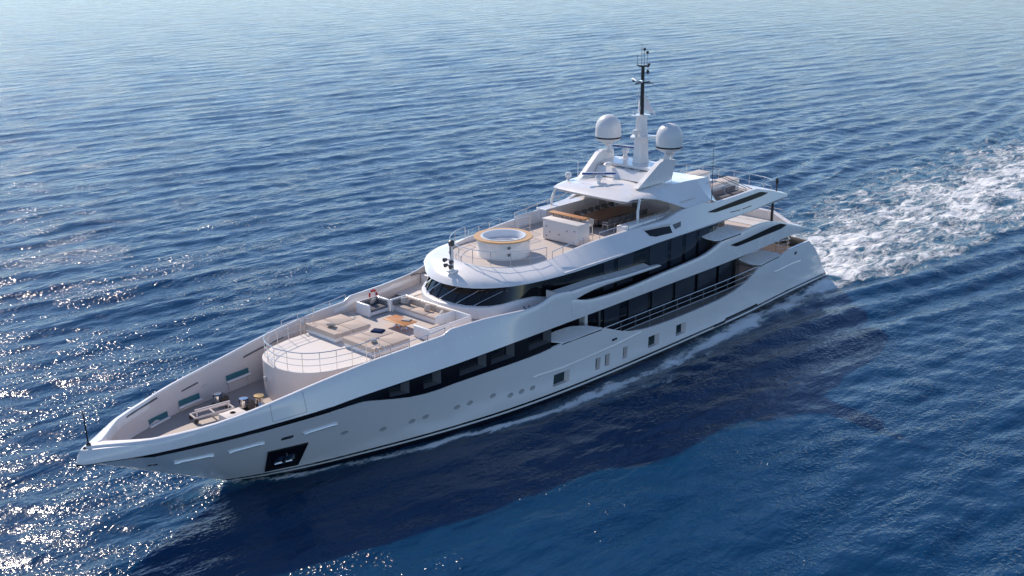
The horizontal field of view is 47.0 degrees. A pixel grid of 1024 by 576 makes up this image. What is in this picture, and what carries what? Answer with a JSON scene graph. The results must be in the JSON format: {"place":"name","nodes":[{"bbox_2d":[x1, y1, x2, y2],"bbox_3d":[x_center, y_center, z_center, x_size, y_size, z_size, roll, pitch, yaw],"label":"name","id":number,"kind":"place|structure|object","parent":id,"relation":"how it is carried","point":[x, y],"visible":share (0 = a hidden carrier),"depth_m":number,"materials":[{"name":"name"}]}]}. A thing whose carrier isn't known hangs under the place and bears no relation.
{"place":"outdoors","nodes":[
{"label":"outdoors","id":0,"kind":"place"},
{"bbox_2d":[0,0,1023,575],"bbox_3d":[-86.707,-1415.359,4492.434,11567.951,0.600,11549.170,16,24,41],"label":"sea","id":1,"kind":"structure","parent":0,"point":[188,186],"depth_m":101.25,"materials":[{"name":"liquid"}]},
{"bbox_2d":[77,48,825,480],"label":"motor yacht","id":2,"kind":"object","parent":1,"relation":"on","point":[687,258],"visible":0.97,"depth_m":71.95,"materials":[{"name":"paint"}]},
{"bbox_2d":[189,400,234,423],"bbox_3d":[-15.999,6.523,62.751,2.340,0.666,0.800,-14,22,-36],"label":"deck trolley","id":3,"kind":"object","parent":2,"relation":"on","point":[211,407],"visible":0.92,"depth_m":62.61,"materials":[{"name":"metal"}]},
{"bbox_2d":[212,391,228,407],"bbox_3d":[-15.940,6.021,64.173,0.840,0.760,0.740,16,24,41],"label":"windlass","id":4,"kind":"object","parent":2,"relation":"on","point":[219,397],"visible":0.77,"depth_m":63.90,"materials":[{"name":"grey metal"}]},
{"bbox_2d":[219,407,245,420],"bbox_3d":[-14.748,6.790,62.233,0.840,0.470,1.240,16,24,41],"label":"deck chest","id":5,"kind":"object","parent":2,"relation":"on","point":[230,413],"visible":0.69,"depth_m":62.06,"materials":[{"name":"grey"}]},
{"bbox_2d":[239,396,254,410],"bbox_3d":[-14.369,6.217,63.529,0.840,0.760,0.740,16,24,41],"label":"windlass","id":6,"kind":"object","parent":2,"relation":"on","point":[247,403],"visible":0.77,"depth_m":63.28,"materials":[{"name":"grey metal"}]},
{"bbox_2d":[254,393,264,406],"bbox_3d":[-13.765,6.109,64.080,0.640,0.620,0.640,16,24,41],"label":"capstan","id":7,"kind":"object","parent":2,"relation":"on","point":[258,397],"visible":0.89,"depth_m":63.92,"materials":[{"name":"gold metal"}]},
{"bbox_2d":[305,314,370,342],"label":"daybed","id":8,"kind":"object","parent":2,"relation":"on","point":[346,326],"visible":0.98,"depth_m":68.63,"materials":[{"name":"beige fabric"}]},
{"bbox_2d":[356,295,389,317],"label":"sofa","id":9,"kind":"object","parent":2,"relation":"on","point":[379,305],"visible":1,"depth_m":72.27,"materials":[{"name":"grey fabric"}]},
{"bbox_2d":[369,289,377,296],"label":"lifebuoy","id":10,"kind":"object","parent":2,"relation":"attached to","point":[373,290],"visible":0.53,"depth_m":74.01,"materials":[{"name":"red plastic"}]},
{"bbox_2d":[342,327,409,357],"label":"daybed","id":11,"kind":"object","parent":2,"relation":"on","point":[389,339],"visible":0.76,"depth_m":66.36,"materials":[{"name":"beige fabric"}]},
{"bbox_2d":[369,336,377,342],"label":"pillow","id":12,"kind":"object","parent":11,"relation":"on","point":[372,338],"visible":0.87,"depth_m":65.97,"materials":[{"name":"grey fabric"}]},
{"bbox_2d":[370,328,384,332],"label":"folded towel","id":13,"kind":"object","parent":11,"relation":"on","point":[376,330],"visible":1,"depth_m":67.65,"materials":[{"name":"blue fabric"}]},
{"bbox_2d":[389,381,408,396],"bbox_3d":[-6.338,5.547,64.715,0.602,0.712,1.300,16,24,41],"label":"window","id":14,"kind":"structure","parent":2,"relation":"in","point":[403,388],"depth_m":64.96,"materials":[{"name":"grey glass"}]},
{"bbox_2d":[383,315,416,329],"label":"coffee table","id":15,"kind":"object","parent":2,"relation":"on","point":[396,320],"visible":1,"depth_m":69.70,"materials":[{"name":"brown wood"}]},
{"bbox_2d":[401,318,411,321],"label":"book stack","id":16,"kind":"object","parent":15,"relation":"on","point":[406,319],"visible":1,"depth_m":69.62,"materials":[{"name":"grey paper"}]},
{"bbox_2d":[390,294,471,339],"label":"corner sofa","id":17,"kind":"object","parent":2,"relation":"on","point":[448,319],"visible":0.88,"depth_m":70.41,"materials":[{"name":"grey fabric"}]},
{"bbox_2d":[400,297,406,303],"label":"pillow","id":18,"kind":"object","parent":17,"relation":"on","point":[403,300],"visible":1,"depth_m":72.59,"materials":[{"name":"grey fabric"}]},
{"bbox_2d":[406,299,411,305],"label":"pillow","id":19,"kind":"object","parent":17,"relation":"on","point":[408,302],"visible":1,"depth_m":72.27,"materials":[{"name":"grey fabric"}]},
{"bbox_2d":[424,304,430,311],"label":"pillow","id":20,"kind":"object","parent":17,"relation":"on","point":[427,307],"visible":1,"depth_m":71.23,"materials":[{"name":"white fabric"}]},
{"bbox_2d":[423,370,440,388],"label":"window","id":21,"kind":"structure","parent":2,"relation":"in","point":[434,378],"depth_m":66.28,"materials":[{"name":"grey glass"}]},
{"bbox_2d":[459,354,485,375],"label":"window","id":22,"kind":"structure","parent":2,"relation":"in","point":[479,362],"depth_m":68.23,"materials":[{"name":"grey glass"}]},
{"bbox_2d":[491,344,513,364],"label":"window","id":23,"kind":"structure","parent":2,"relation":"in","point":[501,354],"depth_m":69.77,"materials":[{"name":"grey glass"}]},
{"bbox_2d":[474,228,532,260],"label":"hot tub","id":24,"kind":"object","parent":2,"relation":"on","point":[496,241],"visible":1,"depth_m":74.21,"materials":[{"name":"white plastic"}]},
{"bbox_2d":[529,330,550,349],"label":"window frame","id":25,"kind":"structure","parent":2,"relation":"in","point":[543,338],"depth_m":71.94,"materials":[{"name":"grey glass"}]},
{"bbox_2d":[553,369,569,386],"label":"window frame","id":26,"kind":"structure","parent":2,"relation":"in","point":[560,378],"depth_m":74.26,"materials":[{"name":"paint"}]},
{"bbox_2d":[542,210,589,245],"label":"bar counter","id":27,"kind":"object","parent":2,"relation":"on","point":[562,229],"visible":0.96,"depth_m":77.36,"materials":[{"name":"paint"}]},
{"bbox_2d":[574,211,583,215],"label":"dining chair","id":28,"kind":"object","parent":2,"relation":"on","point":[578,213],"visible":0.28,"depth_m":82.30,"materials":[{"name":"grey"}]},
{"bbox_2d":[581,209,589,214],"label":"dining chair","id":29,"kind":"object","parent":2,"relation":"on","point":[584,211],"visible":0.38,"depth_m":82.79,"materials":[{"name":"grey"}]},
{"bbox_2d":[589,218,593,239],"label":"bar stool","id":30,"kind":"object","parent":2,"relation":"on","point":[591,221],"visible":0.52,"depth_m":78.11,"materials":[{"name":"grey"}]},
{"bbox_2d":[588,207,596,220],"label":"dining chair","id":31,"kind":"object","parent":2,"relation":"on","point":[590,209],"visible":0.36,"depth_m":83.30,"materials":[{"name":"grey"}]},
{"bbox_2d":[595,357,600,369],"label":"window frame","id":32,"kind":"structure","parent":2,"relation":"in","point":[598,360],"depth_m":76.45,"materials":[{"name":"paint"}]},
{"bbox_2d":[601,203,609,208],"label":"dining chair","id":33,"kind":"object","parent":2,"relation":"on","point":[604,205],"visible":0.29,"depth_m":84.34,"materials":[{"name":"grey"}]},
{"bbox_2d":[605,353,609,365],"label":"window frame","id":34,"kind":"structure","parent":2,"relation":"in","point":[607,357],"depth_m":77.07,"materials":[{"name":"paint"}]},
{"bbox_2d":[602,218,613,231],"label":"dining chair","id":35,"kind":"object","parent":2,"relation":"on","point":[609,222],"visible":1,"depth_m":80.22,"materials":[{"name":"grey"}]},
{"bbox_2d":[583,206,635,226],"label":"dining table","id":36,"kind":"object","parent":2,"relation":"on","point":[607,213],"visible":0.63,"depth_m":82.09,"materials":[{"name":"brown wood"}]},
{"bbox_2d":[608,202,618,207],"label":"dining chair","id":37,"kind":"object","parent":2,"relation":"on","point":[611,204],"visible":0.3,"depth_m":84.81,"materials":[{"name":"grey"}]},
{"bbox_2d":[609,216,620,229],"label":"dining chair","id":38,"kind":"object","parent":2,"relation":"on","point":[617,220],"visible":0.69,"depth_m":80.68,"materials":[{"name":"grey"}]},
{"bbox_2d":[616,214,627,224],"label":"dining chair","id":39,"kind":"object","parent":2,"relation":"on","point":[623,217],"visible":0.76,"depth_m":81.17,"materials":[{"name":"grey"}]},
{"bbox_2d":[623,346,627,358],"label":"window frame","id":40,"kind":"structure","parent":2,"relation":"in","point":[625,349],"depth_m":78.32,"materials":[{"name":"paint"}]},
{"bbox_2d":[623,212,633,221],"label":"dining chair","id":41,"kind":"object","parent":2,"relation":"on","point":[630,216],"visible":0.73,"depth_m":81.70,"materials":[{"name":"grey"}]},
{"bbox_2d":[631,202,637,210],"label":"dining chair","id":42,"kind":"object","parent":2,"relation":"on","point":[634,204],"visible":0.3,"depth_m":84.52,"materials":[{"name":"grey"}]},
{"bbox_2d":[629,210,640,221],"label":"dining chair","id":43,"kind":"object","parent":2,"relation":"on","point":[635,213],"visible":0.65,"depth_m":82.25,"materials":[{"name":"grey"}]},
{"bbox_2d":[638,89,640,112],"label":"pennant","id":44,"kind":"object","parent":2,"relation":"hanging from","point":[639,107],"visible":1,"depth_m":82.75,"materials":[{"name":"white fabric"}]},
{"bbox_2d":[641,208,647,217],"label":"dining chair","id":45,"kind":"object","parent":2,"relation":"on","point":[643,212],"visible":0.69,"depth_m":82.70,"materials":[{"name":"grey"}]},
{"bbox_2d":[644,93,655,114],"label":"pennant","id":46,"kind":"object","parent":2,"relation":"attached to","point":[647,107],"visible":1,"depth_m":82.69,"materials":[{"name":"white fabric"}]},
{"bbox_2d":[648,333,659,347],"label":"window frame","id":47,"kind":"structure","parent":2,"relation":"in","point":[653,340],"depth_m":80.57,"materials":[{"name":"paint"}]},
{"bbox_2d":[676,322,685,335],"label":"window frame","id":48,"kind":"structure","parent":2,"relation":"in","point":[681,328],"depth_m":82.71,"materials":[{"name":"paint"}]},
{"bbox_2d":[713,189,731,199],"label":"deck lounge chair","id":49,"kind":"object","parent":2,"relation":"on","point":[720,196],"visible":0.82,"depth_m":88.56,"materials":[{"name":"grey fabric"}]},
{"bbox_2d":[725,185,743,195],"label":"deck lounge chair","id":50,"kind":"object","parent":2,"relation":"on","point":[732,191],"visible":0.81,"depth_m":89.68,"materials":[{"name":"grey fabric"}]},
{"bbox_2d":[709,192,767,211],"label":"slot window","id":51,"kind":"structure","parent":2,"relation":"in","point":[759,194],"depth_m":85.56,"materials":[{"name":"black glass"}]},
{"bbox_2d":[731,224,785,245],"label":"slot window","id":52,"kind":"structure","parent":2,"relation":"in","point":[774,228],"depth_m":87.71,"materials":[{"name":"black glass"}]},
{"bbox_2d":[164,122,1023,507],"bbox_3d":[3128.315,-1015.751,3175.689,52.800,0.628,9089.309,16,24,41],"label":"wake foam","id":53,"kind":"object","parent":1,"relation":"on","point":[936,208],"visible":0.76,"depth_m":110.96,"materials":[{"name":"liquid"}]},
{"bbox_2d":[684,170,710,180],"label":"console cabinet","id":54,"kind":"object","parent":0,"point":[703,173],"visible":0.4,"depth_m":90.52,"materials":[{"name":"white paint"}]},
{"bbox_2d":[709,176,739,196],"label":"service counter","id":55,"kind":"object","parent":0,"point":[716,185],"visible":0.34,"depth_m":90.40,"materials":[{"name":"white paint"}]}
]}

